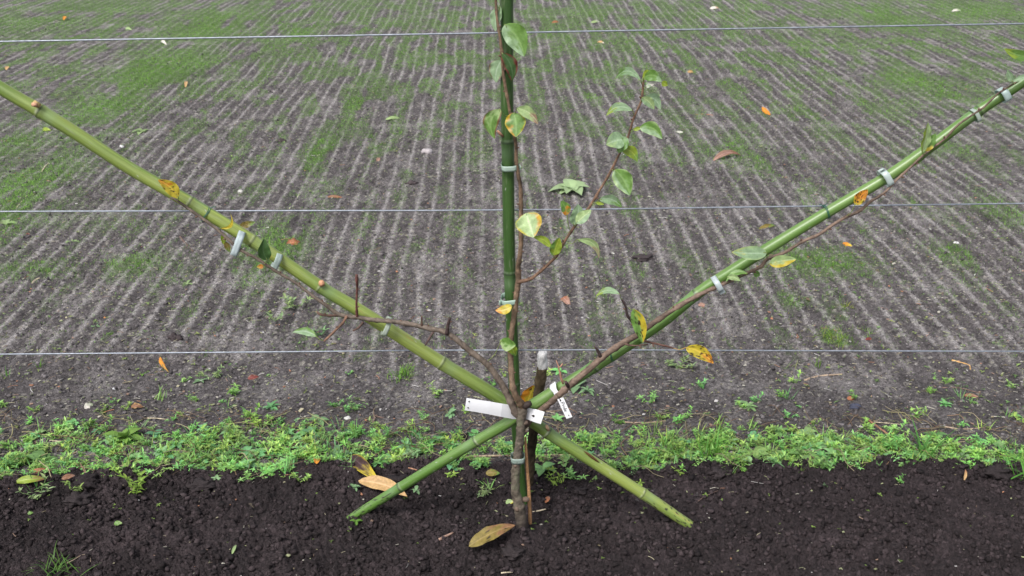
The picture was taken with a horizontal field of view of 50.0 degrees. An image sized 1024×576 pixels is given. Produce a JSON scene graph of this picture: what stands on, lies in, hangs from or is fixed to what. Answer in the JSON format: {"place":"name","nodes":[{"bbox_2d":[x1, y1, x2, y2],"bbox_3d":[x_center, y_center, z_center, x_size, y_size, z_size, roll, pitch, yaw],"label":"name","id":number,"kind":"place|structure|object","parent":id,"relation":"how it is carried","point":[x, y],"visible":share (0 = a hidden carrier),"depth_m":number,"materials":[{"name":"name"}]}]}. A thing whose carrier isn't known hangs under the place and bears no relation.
{"place":"outdoors","nodes":[
{"label":"outdoors","id":0,"kind":"place"},
{"bbox_2d":[0,0,1023,500],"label":"field","id":1,"kind":"structure","parent":0,"point":[772,132],"depth_m":4.62,"materials":[{"name":"soil"}]},
{"bbox_2d":[1,219,16,224],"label":"weed","id":2,"kind":"object","parent":1,"relation":"on","point":[7,221],"visible":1,"depth_m":4.50,"materials":[{"name":"green plant"}]},
{"bbox_2d":[31,468,51,472],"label":"fallen leaf","id":3,"kind":"object","parent":1,"relation":"on","point":[36,470],"visible":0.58,"depth_m":2.76,"materials":[{"name":"brown plant"}]},
{"bbox_2d":[27,450,61,468],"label":"weed","id":4,"kind":"object","parent":1,"relation":"on","point":[35,455],"visible":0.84,"depth_m":2.82,"materials":[{"name":"green plant"}]},
{"bbox_2d":[84,403,92,408],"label":"fallen leaf","id":5,"kind":"object","parent":1,"relation":"on","point":[86,405],"visible":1,"depth_m":3.08,"materials":[{"name":"white plant"}]},
{"bbox_2d":[103,427,144,442],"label":"weed","id":6,"kind":"object","parent":1,"relation":"on","point":[124,434],"visible":0.94,"depth_m":2.91,"materials":[{"name":"green plant"}]},
{"bbox_2d":[131,403,142,407],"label":"fallen leaf","id":7,"kind":"object","parent":1,"relation":"on","point":[135,405],"visible":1,"depth_m":3.08,"materials":[{"name":"orange plant"}]},
{"bbox_2d":[132,128,148,134],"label":"weed","id":8,"kind":"object","parent":1,"relation":"on","point":[139,130],"visible":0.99,"depth_m":5.84,"materials":[{"name":"green plant"}]},
{"bbox_2d":[159,357,168,371],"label":"fallen leaf","id":9,"kind":"object","parent":1,"relation":"on","point":[162,364],"visible":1,"depth_m":3.30,"materials":[{"name":"orange plant"}]},
{"bbox_2d":[167,332,182,340],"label":"soil clod","id":10,"kind":"object","parent":1,"relation":"on","point":[173,336],"visible":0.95,"depth_m":3.48,"materials":[{"name":"soil"}]},
{"bbox_2d":[193,378,207,382],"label":"weed","id":11,"kind":"object","parent":1,"relation":"on","point":[197,380],"visible":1,"depth_m":3.24,"materials":[{"name":"green plant"}]},
{"bbox_2d":[199,364,224,378],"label":"weed","id":12,"kind":"object","parent":1,"relation":"on","point":[217,372],"visible":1,"depth_m":3.25,"materials":[{"name":"green plant"}]},
{"bbox_2d":[248,374,258,379],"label":"fallen leaf","id":13,"kind":"object","parent":1,"relation":"on","point":[251,377],"visible":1,"depth_m":3.26,"materials":[{"name":"red plant"}]},
{"bbox_2d":[266,306,289,321],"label":"weed","id":14,"kind":"object","parent":1,"relation":"on","point":[279,317],"visible":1,"depth_m":3.60,"materials":[{"name":"green plant"}]},
{"bbox_2d":[287,237,299,244],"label":"fallen leaf","id":15,"kind":"object","parent":1,"relation":"on","point":[293,241],"visible":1,"depth_m":4.29,"materials":[{"name":"orange plant"}]},
{"bbox_2d":[280,293,312,309],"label":"weed","id":16,"kind":"object","parent":1,"relation":"on","point":[290,301],"visible":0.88,"depth_m":3.71,"materials":[{"name":"green plant"}]},
{"bbox_2d":[313,325,329,336],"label":"weed","id":17,"kind":"object","parent":1,"relation":"on","point":[323,329],"visible":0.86,"depth_m":3.52,"materials":[{"name":"green plant"}]},
{"bbox_2d":[328,195,340,197],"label":"fallen leaf","id":18,"kind":"object","parent":1,"relation":"on","point":[333,196],"visible":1,"depth_m":4.83,"materials":[{"name":"orange plant"}]},
{"bbox_2d":[328,444,351,458],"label":"weed","id":19,"kind":"object","parent":1,"relation":"on","point":[333,452],"visible":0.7,"depth_m":2.85,"materials":[{"name":"green plant"}]},
{"bbox_2d":[385,116,398,119],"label":"fallen leaf","id":20,"kind":"object","parent":1,"relation":"on","point":[391,117],"visible":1,"depth_m":6.10,"materials":[{"name":"green plant"}]},
{"bbox_2d":[386,362,419,383],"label":"grass tuft","id":21,"kind":"object","parent":1,"relation":"on","point":[402,373],"visible":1,"depth_m":3.27,"materials":[{"name":"green plant"}]},
{"bbox_2d":[392,431,428,447],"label":"grass tuft","id":22,"kind":"object","parent":1,"relation":"on","point":[411,441],"visible":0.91,"depth_m":2.90,"materials":[{"name":"green plant"}]},
{"bbox_2d":[405,180,417,184],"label":"soil clod","id":23,"kind":"object","parent":1,"relation":"on","point":[410,182],"visible":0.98,"depth_m":5.00,"materials":[{"name":"soil"}]},
{"bbox_2d":[421,148,432,153],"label":"stone","id":24,"kind":"object","parent":1,"relation":"on","point":[428,150],"visible":1,"depth_m":5.47,"materials":[{"name":"grey stone"}]},
{"bbox_2d":[456,433,467,439],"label":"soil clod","id":25,"kind":"object","parent":1,"relation":"on","point":[462,434],"visible":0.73,"depth_m":2.94,"materials":[{"name":"brown soil"}]},
{"bbox_2d":[0,367,1022,486],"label":"leafy weeds","id":26,"kind":"object","parent":1,"relation":"on","point":[450,413],"visible":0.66,"depth_m":2.89,"materials":[{"name":"green plant"}]},
{"bbox_2d":[0,385,1022,491],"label":"verge grass","id":27,"kind":"structure","parent":1,"relation":"on","point":[411,428],"depth_m":2.88,"materials":[{"name":"green plant"}]},
{"bbox_2d":[0,367,1023,484],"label":"chickweed","id":28,"kind":"object","parent":1,"relation":"on","point":[231,464],"visible":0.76,"depth_m":2.87,"materials":[{"name":"green plant"}]},
{"bbox_2d":[0,404,1023,482],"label":"weeds","id":29,"kind":"object","parent":1,"relation":"on","point":[424,420],"visible":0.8,"depth_m":2.95,"materials":[{"name":"plant"}]},
{"bbox_2d":[0,8,1023,575],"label":"plant litter","id":30,"kind":"object","parent":1,"relation":"on","point":[498,300],"visible":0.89,"depth_m":3.70,"materials":[{"name":"brown plant"}]},
{"bbox_2d":[0,39,1023,565],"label":"tiny seedlings","id":31,"kind":"object","parent":1,"relation":"on","point":[530,309],"visible":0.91,"depth_m":3.60,"materials":[{"name":"green plant"}]},
{"bbox_2d":[466,454,568,457],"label":"dry twig","id":32,"kind":"object","parent":1,"relation":"on","point":[474,456],"visible":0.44,"depth_m":2.86,"materials":[{"name":"brown wood"}]},
{"bbox_2d":[561,296,569,304],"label":"fallen leaf","id":33,"kind":"object","parent":1,"relation":"on","point":[565,299],"visible":1,"depth_m":3.77,"materials":[{"name":"orange plant"}]},
{"bbox_2d":[571,380,586,393],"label":"weed","id":34,"kind":"object","parent":1,"relation":"on","point":[574,389],"visible":0.54,"depth_m":3.19,"materials":[{"name":"green plant"}]},
{"bbox_2d":[578,386,593,395],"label":"weed","id":35,"kind":"object","parent":1,"relation":"on","point":[587,390],"visible":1,"depth_m":3.19,"materials":[{"name":"green plant"}]},
{"bbox_2d":[617,420,665,422],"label":"dry twig","id":36,"kind":"object","parent":1,"relation":"on","point":[640,422],"visible":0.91,"depth_m":3.02,"materials":[{"name":"beige wood"}]},
{"bbox_2d":[631,254,654,261],"bbox_3d":[0.496,-0.117,4.156,0.084,0.020,0.078,-15,27,-32],"label":"soil clod","id":37,"kind":"object","parent":1,"relation":"on","point":[641,257],"visible":1,"depth_m":4.14,"materials":[{"name":"soil"}]},
{"bbox_2d":[664,354,697,368],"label":"weed","id":38,"kind":"object","parent":1,"relation":"on","point":[678,365],"visible":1,"depth_m":3.32,"materials":[{"name":"green plant"}]},
{"bbox_2d":[662,424,746,472],"bbox_3d":[0.528,0.410,2.802,0.202,0.097,0.224,-15,27,-32],"label":"grass tuft","id":39,"kind":"object","parent":1,"relation":"on","point":[717,449],"visible":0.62,"depth_m":2.82,"materials":[{"name":"green plant"}]},
{"bbox_2d":[694,454,715,460],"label":"weed","id":40,"kind":"object","parent":1,"relation":"on","point":[710,455],"visible":0.17,"depth_m":2.81,"materials":[{"name":"green plant"}]},
{"bbox_2d":[713,150,739,160],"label":"fallen leaf","id":41,"kind":"object","parent":1,"relation":"on","point":[722,154],"visible":1,"depth_m":5.36,"materials":[{"name":"brown plant"}]},
{"bbox_2d":[737,446,769,458],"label":"weed","id":42,"kind":"object","parent":1,"relation":"on","point":[757,448],"visible":0.56,"depth_m":2.83,"materials":[{"name":"green plant"}]},
{"bbox_2d":[762,107,770,114],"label":"fallen leaf","id":43,"kind":"object","parent":1,"relation":"on","point":[765,110],"visible":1,"depth_m":6.27,"materials":[{"name":"orange plant"}]},
{"bbox_2d":[759,224,774,229],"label":"fallen leaf","id":44,"kind":"object","parent":1,"relation":"on","point":[766,226],"visible":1,"depth_m":4.47,"materials":[{"name":"plant"}]},
{"bbox_2d":[789,447,817,458],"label":"weed","id":45,"kind":"object","parent":1,"relation":"on","point":[798,451],"visible":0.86,"depth_m":2.84,"materials":[{"name":"green plant"}]},
{"bbox_2d":[807,356,821,367],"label":"grass tuft","id":46,"kind":"object","parent":1,"relation":"on","point":[816,362],"visible":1,"depth_m":3.33,"materials":[{"name":"green plant"}]},
{"bbox_2d":[804,373,842,380],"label":"dry twig","id":47,"kind":"object","parent":1,"relation":"on","point":[806,379],"visible":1,"depth_m":3.27,"materials":[{"name":"beige wood"}]},
{"bbox_2d":[805,323,857,348],"bbox_3d":[1.009,0.147,3.484,0.147,0.050,0.170,0,23,0],"label":"grass tuft","id":48,"kind":"object","parent":1,"relation":"on","point":[831,337],"visible":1,"depth_m":3.48,"materials":[{"name":"green plant"}]},
{"bbox_2d":[821,432,861,461],"bbox_3d":[0.838,0.427,2.795,0.117,0.064,0.100,14,27,30],"label":"grass tuft","id":49,"kind":"object","parent":1,"relation":"on","point":[837,450],"visible":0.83,"depth_m":2.82,"materials":[{"name":"green plant"}]},
{"bbox_2d":[849,403,861,409],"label":"stone","id":50,"kind":"object","parent":1,"relation":"on","point":[852,406],"visible":1,"depth_m":3.09,"materials":[{"name":"grey stone"}]},
{"bbox_2d":[868,420,892,437],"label":"dry twig","id":51,"kind":"object","parent":1,"relation":"on","point":[871,422],"visible":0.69,"depth_m":2.98,"materials":[{"name":"brown wood"}]},
{"bbox_2d":[889,414,956,457],"bbox_3d":[1.036,0.389,2.846,0.184,0.104,0.140,-13,26,-28],"label":"grass tuft","id":52,"kind":"object","parent":1,"relation":"on","point":[924,446],"visible":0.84,"depth_m":2.85,"materials":[{"name":"green plant"}]},
{"bbox_2d":[942,387,980,393],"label":"dry twig","id":53,"kind":"object","parent":1,"relation":"on","point":[962,388],"visible":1,"depth_m":3.20,"materials":[{"name":"brown wood"}]},
{"bbox_2d":[944,426,985,429],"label":"dry twig","id":54,"kind":"object","parent":1,"relation":"on","point":[963,428],"visible":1,"depth_m":2.99,"materials":[{"name":"beige wood"}]},
{"bbox_2d":[964,393,977,396],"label":"fallen leaf","id":55,"kind":"object","parent":1,"relation":"on","point":[972,395],"visible":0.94,"depth_m":3.15,"materials":[{"name":"beige plant"}]},
{"bbox_2d":[0,452,1023,575],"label":"soil bed","id":56,"kind":"object","parent":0,"point":[234,511],"visible":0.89,"depth_m":2.55,"materials":[{"name":"brown soil"}]},
{"bbox_2d":[16,475,46,483],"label":"fallen leaf","id":57,"kind":"object","parent":56,"relation":"on","point":[26,479],"visible":0.98,"depth_m":2.67,"materials":[{"name":"plant"}]},
{"bbox_2d":[15,473,52,499],"bbox_3d":[-1.147,0.484,2.641,0.064,0.047,0.083,15,27,31],"label":"weed","id":58,"kind":"object","parent":56,"relation":"on","point":[42,484],"visible":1,"depth_m":2.65,"materials":[{"name":"green plant"}]},
{"bbox_2d":[26,541,99,575],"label":"grass tuft","id":59,"kind":"object","parent":56,"relation":"on","point":[55,564],"visible":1,"depth_m":2.38,"materials":[{"name":"green plant"}]},
{"bbox_2d":[62,474,74,479],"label":"fallen leaf","id":60,"kind":"object","parent":56,"relation":"on","point":[66,476],"visible":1,"depth_m":2.69,"materials":[{"name":"brown plant"}]},
{"bbox_2d":[61,480,83,490],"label":"weed","id":61,"kind":"object","parent":56,"relation":"on","point":[79,487],"visible":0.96,"depth_m":2.66,"materials":[{"name":"green plant"}]},
{"bbox_2d":[62,491,92,508],"bbox_3d":[-1.040,0.508,2.630,0.068,0.039,0.056,0,23,0],"label":"soil clod","id":62,"kind":"object","parent":56,"relation":"on","point":[74,499],"visible":0.98,"depth_m":2.62,"materials":[{"name":"brown soil"}]},
{"bbox_2d":[71,471,100,490],"bbox_3d":[-1.038,0.477,2.691,0.073,0.046,0.060,9,24,21],"label":"soil clod","id":63,"kind":"object","parent":56,"relation":"on","point":[89,479],"visible":0.97,"depth_m":2.67,"materials":[{"name":"black soil"}]},
{"bbox_2d":[117,469,146,493],"bbox_3d":[-0.908,0.473,2.656,0.074,0.053,0.066,-17,28,-35],"label":"weed","id":64,"kind":"object","parent":56,"relation":"on","point":[139,480],"visible":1,"depth_m":2.65,"materials":[{"name":"green plant"}]},
{"bbox_2d":[185,477,216,492],"bbox_3d":[-0.758,0.482,2.680,0.080,0.033,0.060,0,23,0],"label":"soil clod","id":65,"kind":"object","parent":56,"relation":"on","point":[201,483],"visible":0.99,"depth_m":2.67,"materials":[{"name":"black soil"}]},
{"bbox_2d":[0,80,692,527],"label":"bamboo pole","id":66,"kind":"object","parent":56,"relation":"on","point":[316,284],"visible":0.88,"depth_m":2.34,"materials":[{"name":"green plant"}]},
{"bbox_2d":[230,230,245,256],"bbox_3d":[-0.572,-0.093,2.291,0.036,0.055,0.036,0,23,0],"label":"plant tie","id":67,"kind":"object","parent":66,"relation":"attached to","point":[236,247],"visible":0.98,"depth_m":2.27,"materials":[{"name":"white plastic"}]},
{"bbox_2d":[270,253,282,269],"bbox_3d":[-0.497,-0.055,2.313,0.030,0.038,0.034,0,23,0],"label":"plant tie","id":68,"kind":"object","parent":66,"relation":"attached to","point":[275,264],"visible":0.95,"depth_m":2.30,"materials":[{"name":"white plastic"}]},
{"bbox_2d":[381,316,391,336],"bbox_3d":[-0.270,0.082,2.362,0.026,0.038,0.042,0,23,0],"label":"plant tie","id":69,"kind":"object","parent":66,"relation":"attached to","point":[385,331],"visible":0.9,"depth_m":2.34,"materials":[{"name":"white plastic"}]},
{"bbox_2d":[348,484,359,491],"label":"weed","id":70,"kind":"object","parent":56,"relation":"on","point":[355,486],"visible":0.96,"depth_m":2.67,"materials":[{"name":"green plant"}]},
{"bbox_2d":[350,519,362,524],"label":"weed","id":71,"kind":"object","parent":56,"relation":"on","point":[355,521],"visible":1,"depth_m":2.55,"materials":[{"name":"green plant"}]},
{"bbox_2d":[350,454,375,476],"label":"fallen leaf","id":72,"kind":"object","parent":56,"relation":"on","point":[363,466],"visible":0.98,"depth_m":2.72,"materials":[{"name":"yellow plant"}]},
{"bbox_2d":[359,475,406,495],"bbox_3d":[-0.306,0.470,2.632,0.137,0.021,0.031,10,25,22],"label":"fallen leaf","id":73,"kind":"object","parent":56,"relation":"on","point":[378,482],"visible":0.71,"depth_m":2.64,"materials":[{"name":"beige plant"}]},
{"bbox_2d":[387,474,408,489],"bbox_3d":[-0.276,0.473,2.692,0.085,0.038,0.062,0,23,0],"label":"soil clod","id":74,"kind":"object","parent":56,"relation":"on","point":[395,479],"visible":0.3,"depth_m":2.68,"materials":[{"name":"black soil"}]},
{"bbox_2d":[412,485,420,493],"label":"weed","id":75,"kind":"object","parent":56,"relation":"on","point":[416,490],"visible":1,"depth_m":2.66,"materials":[{"name":"green plant"}]},
{"bbox_2d":[438,532,453,540],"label":"dry twig","id":76,"kind":"object","parent":56,"relation":"on","point":[447,535],"visible":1,"depth_m":2.50,"materials":[{"name":"beige wood"}]},
{"bbox_2d":[477,483,492,496],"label":"weed","id":77,"kind":"object","parent":56,"relation":"on","point":[485,492],"visible":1,"depth_m":2.65,"materials":[{"name":"green plant"}]},
{"bbox_2d":[469,524,514,546],"bbox_3d":[-0.042,0.549,2.437,0.115,0.031,0.034,-9,25,-21],"label":"fallen leaf","id":78,"kind":"object","parent":56,"relation":"on","point":[486,534],"visible":1,"depth_m":2.43,"materials":[{"name":"yellow plant"}]},
{"bbox_2d":[486,469,499,475],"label":"fallen leaf","id":79,"kind":"object","parent":56,"relation":"on","point":[491,472],"visible":1,"depth_m":2.71,"materials":[{"name":"yellow plant"}]},
{"bbox_2d":[497,0,527,504],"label":"bamboo pole","id":80,"kind":"object","parent":56,"relation":"on","point":[507,148],"visible":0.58,"depth_m":2.30,"materials":[{"name":"green plant"}]},
{"bbox_2d":[499,292,519,305],"bbox_3d":[-0.005,0.025,2.373,0.046,0.024,0.042,0,23,0],"label":"plant tie","id":81,"kind":"object","parent":80,"relation":"attached to","point":[502,302],"visible":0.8,"depth_m":2.36,"materials":[{"name":"white plastic"}]},
{"bbox_2d":[501,162,520,171],"bbox_3d":[-0.002,-0.252,2.264,0.042,0.016,0.034,0,23,0],"label":"plant tie","id":82,"kind":"object","parent":80,"relation":"attached to","point":[509,169],"visible":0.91,"depth_m":2.25,"materials":[{"name":"white plastic"}]},
{"bbox_2d":[0,23,1023,41],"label":"trellis wire","id":83,"kind":"object","parent":80,"relation":"attached to","point":[527,32],"visible":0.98,"depth_m":2.19,"materials":[{"name":"grey metal"}]},
{"bbox_2d":[0,349,1023,354],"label":"trellis wire","id":84,"kind":"object","parent":80,"relation":"attached to","point":[519,350],"visible":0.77,"depth_m":2.46,"materials":[{"name":"grey metal"}]},
{"bbox_2d":[0,203,1023,211],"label":"trellis wire","id":85,"kind":"object","parent":80,"relation":"attached to","point":[515,209],"visible":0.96,"depth_m":2.33,"materials":[{"name":"grey metal"}]},
{"bbox_2d":[501,543,525,559],"bbox_3d":[-0.002,0.584,2.430,0.056,0.024,0.046,11,25,24],"label":"soil clod","id":86,"kind":"object","parent":56,"relation":"on","point":[510,551],"visible":1,"depth_m":2.42,"materials":[{"name":"brown soil"}]},
{"bbox_2d":[525,437,531,524],"bbox_3d":[0.037,0.435,2.472,0.018,0.229,0.009,0,23,0],"label":"split cane","id":87,"kind":"object","parent":56,"relation":"on","point":[528,491],"visible":0.95,"depth_m":2.47,"materials":[{"name":"brown wood"}]},
{"bbox_2d":[526,351,547,485],"bbox_3d":[0.056,0.327,2.600,0.060,0.415,0.028,19,29,38],"label":"wooden stake","id":88,"kind":"object","parent":56,"relation":"on","point":[541,375],"visible":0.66,"depth_m":2.55,"materials":[{"name":"brown wood"}]},
{"bbox_2d":[535,461,554,475],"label":"weed","id":89,"kind":"object","parent":56,"relation":"on","point":[540,469],"visible":0.8,"depth_m":2.74,"materials":[{"name":"green plant"}]},
{"bbox_2d":[545,465,565,485],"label":"weed","id":90,"kind":"object","parent":56,"relation":"on","point":[557,479],"visible":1,"depth_m":2.70,"materials":[{"name":"green plant"}]},
{"bbox_2d":[572,486,586,494],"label":"soil clod","id":91,"kind":"object","parent":56,"relation":"on","point":[582,490],"visible":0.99,"depth_m":2.66,"materials":[{"name":"black soil"}]},
{"bbox_2d":[158,0,1023,527],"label":"pear tree","id":92,"kind":"object","parent":56,"relation":"on","point":[516,40],"visible":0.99,"depth_m":2.25,"materials":[{"name":"green plant"}]},
{"bbox_2d":[465,398,544,423],"bbox_3d":[-0.016,0.263,2.388,0.174,0.069,0.024,-1,23,-3],"label":"plant label","id":93,"kind":"object","parent":92,"relation":"attached to","point":[496,409],"visible":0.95,"depth_m":2.38,"materials":[{"name":"white plastic"}]},
{"bbox_2d":[511,452,524,464],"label":"plant tie","id":94,"kind":"object","parent":92,"relation":"attached to","point":[517,461],"visible":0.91,"depth_m":2.42,"materials":[{"name":"white plastic"}]},
{"bbox_2d":[549,382,571,418],"bbox_3d":[0.102,0.241,2.378,0.033,0.073,0.064,-11,25,-24],"label":"name tag","id":95,"kind":"object","parent":92,"relation":"hanging from","point":[562,403],"visible":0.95,"depth_m":2.37,"materials":[{"name":"white plastic"}]},
{"bbox_2d":[969,108,981,122],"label":"plant tie","id":96,"kind":"object","parent":92,"relation":"attached to","point":[978,116],"visible":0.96,"depth_m":2.14,"materials":[{"name":"white plastic"}]},
{"bbox_2d":[346,80,1023,518],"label":"bamboo pole","id":97,"kind":"object","parent":56,"relation":"on","point":[770,246],"visible":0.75,"depth_m":2.30,"materials":[{"name":"green wood"}]},
{"bbox_2d":[711,275,724,294],"bbox_3d":[0.429,-0.007,2.286,0.030,0.035,0.040,0,23,0],"label":"plant tie","id":98,"kind":"object","parent":97,"relation":"attached to","point":[717,284],"visible":0.94,"depth_m":2.27,"materials":[{"name":"white plastic"}]},
{"bbox_2d":[819,203,830,218],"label":"wire tie","id":99,"kind":"object","parent":97,"relation":"attached to","point":[826,209],"visible":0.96,"depth_m":2.23,"materials":[{"name":"grey metal"}]},
{"bbox_2d":[877,168,893,186],"bbox_3d":[0.748,-0.223,2.196,0.031,0.042,0.036,0,23,0],"label":"plant tie","id":100,"kind":"object","parent":97,"relation":"attached to","point":[886,176],"visible":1,"depth_m":2.18,"materials":[{"name":"white plastic"}]},
{"bbox_2d":[994,87,1011,102],"bbox_3d":[0.957,-0.376,2.137,0.027,0.031,0.030,0,23,0],"label":"plant tie","id":101,"kind":"object","parent":97,"relation":"attached to","point":[1006,94],"visible":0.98,"depth_m":2.12,"materials":[{"name":"white plastic"}]},
{"bbox_2d":[708,466,727,479],"bbox_3d":[0.512,0.461,2.728,0.045,0.030,0.040,17,28,34],"label":"soil clod","id":102,"kind":"object","parent":56,"relation":"on","point":[717,473],"visible":1,"depth_m":2.72,"materials":[{"name":"black soil"}]},
{"bbox_2d":[984,464,1011,481],"bbox_3d":[1.200,0.454,2.718,0.072,0.038,0.067,0,23,0],"label":"soil clod","id":103,"kind":"object","parent":56,"relation":"on","point":[998,471],"visible":0.98,"depth_m":2.71,"materials":[{"name":"black soil"}]},
{"bbox_2d":[1003,449,1023,480],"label":"grass tuft","id":104,"kind":"object","parent":56,"relation":"on","point":[1022,464],"visible":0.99,"depth_m":2.71,"materials":[{"name":"green plant"}]},
{"bbox_2d":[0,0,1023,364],"bbox_3d":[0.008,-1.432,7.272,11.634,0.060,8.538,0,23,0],"label":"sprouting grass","id":105,"kind":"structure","parent":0,"point":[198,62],"depth_m":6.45,"materials":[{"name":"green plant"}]},
{"bbox_2d":[548,179,588,194],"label":"leaf","id":106,"kind":"object","parent":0,"point":[568,185],"visible":1,"depth_m":4.90,"materials":[{"name":"green plant"}]}
]}

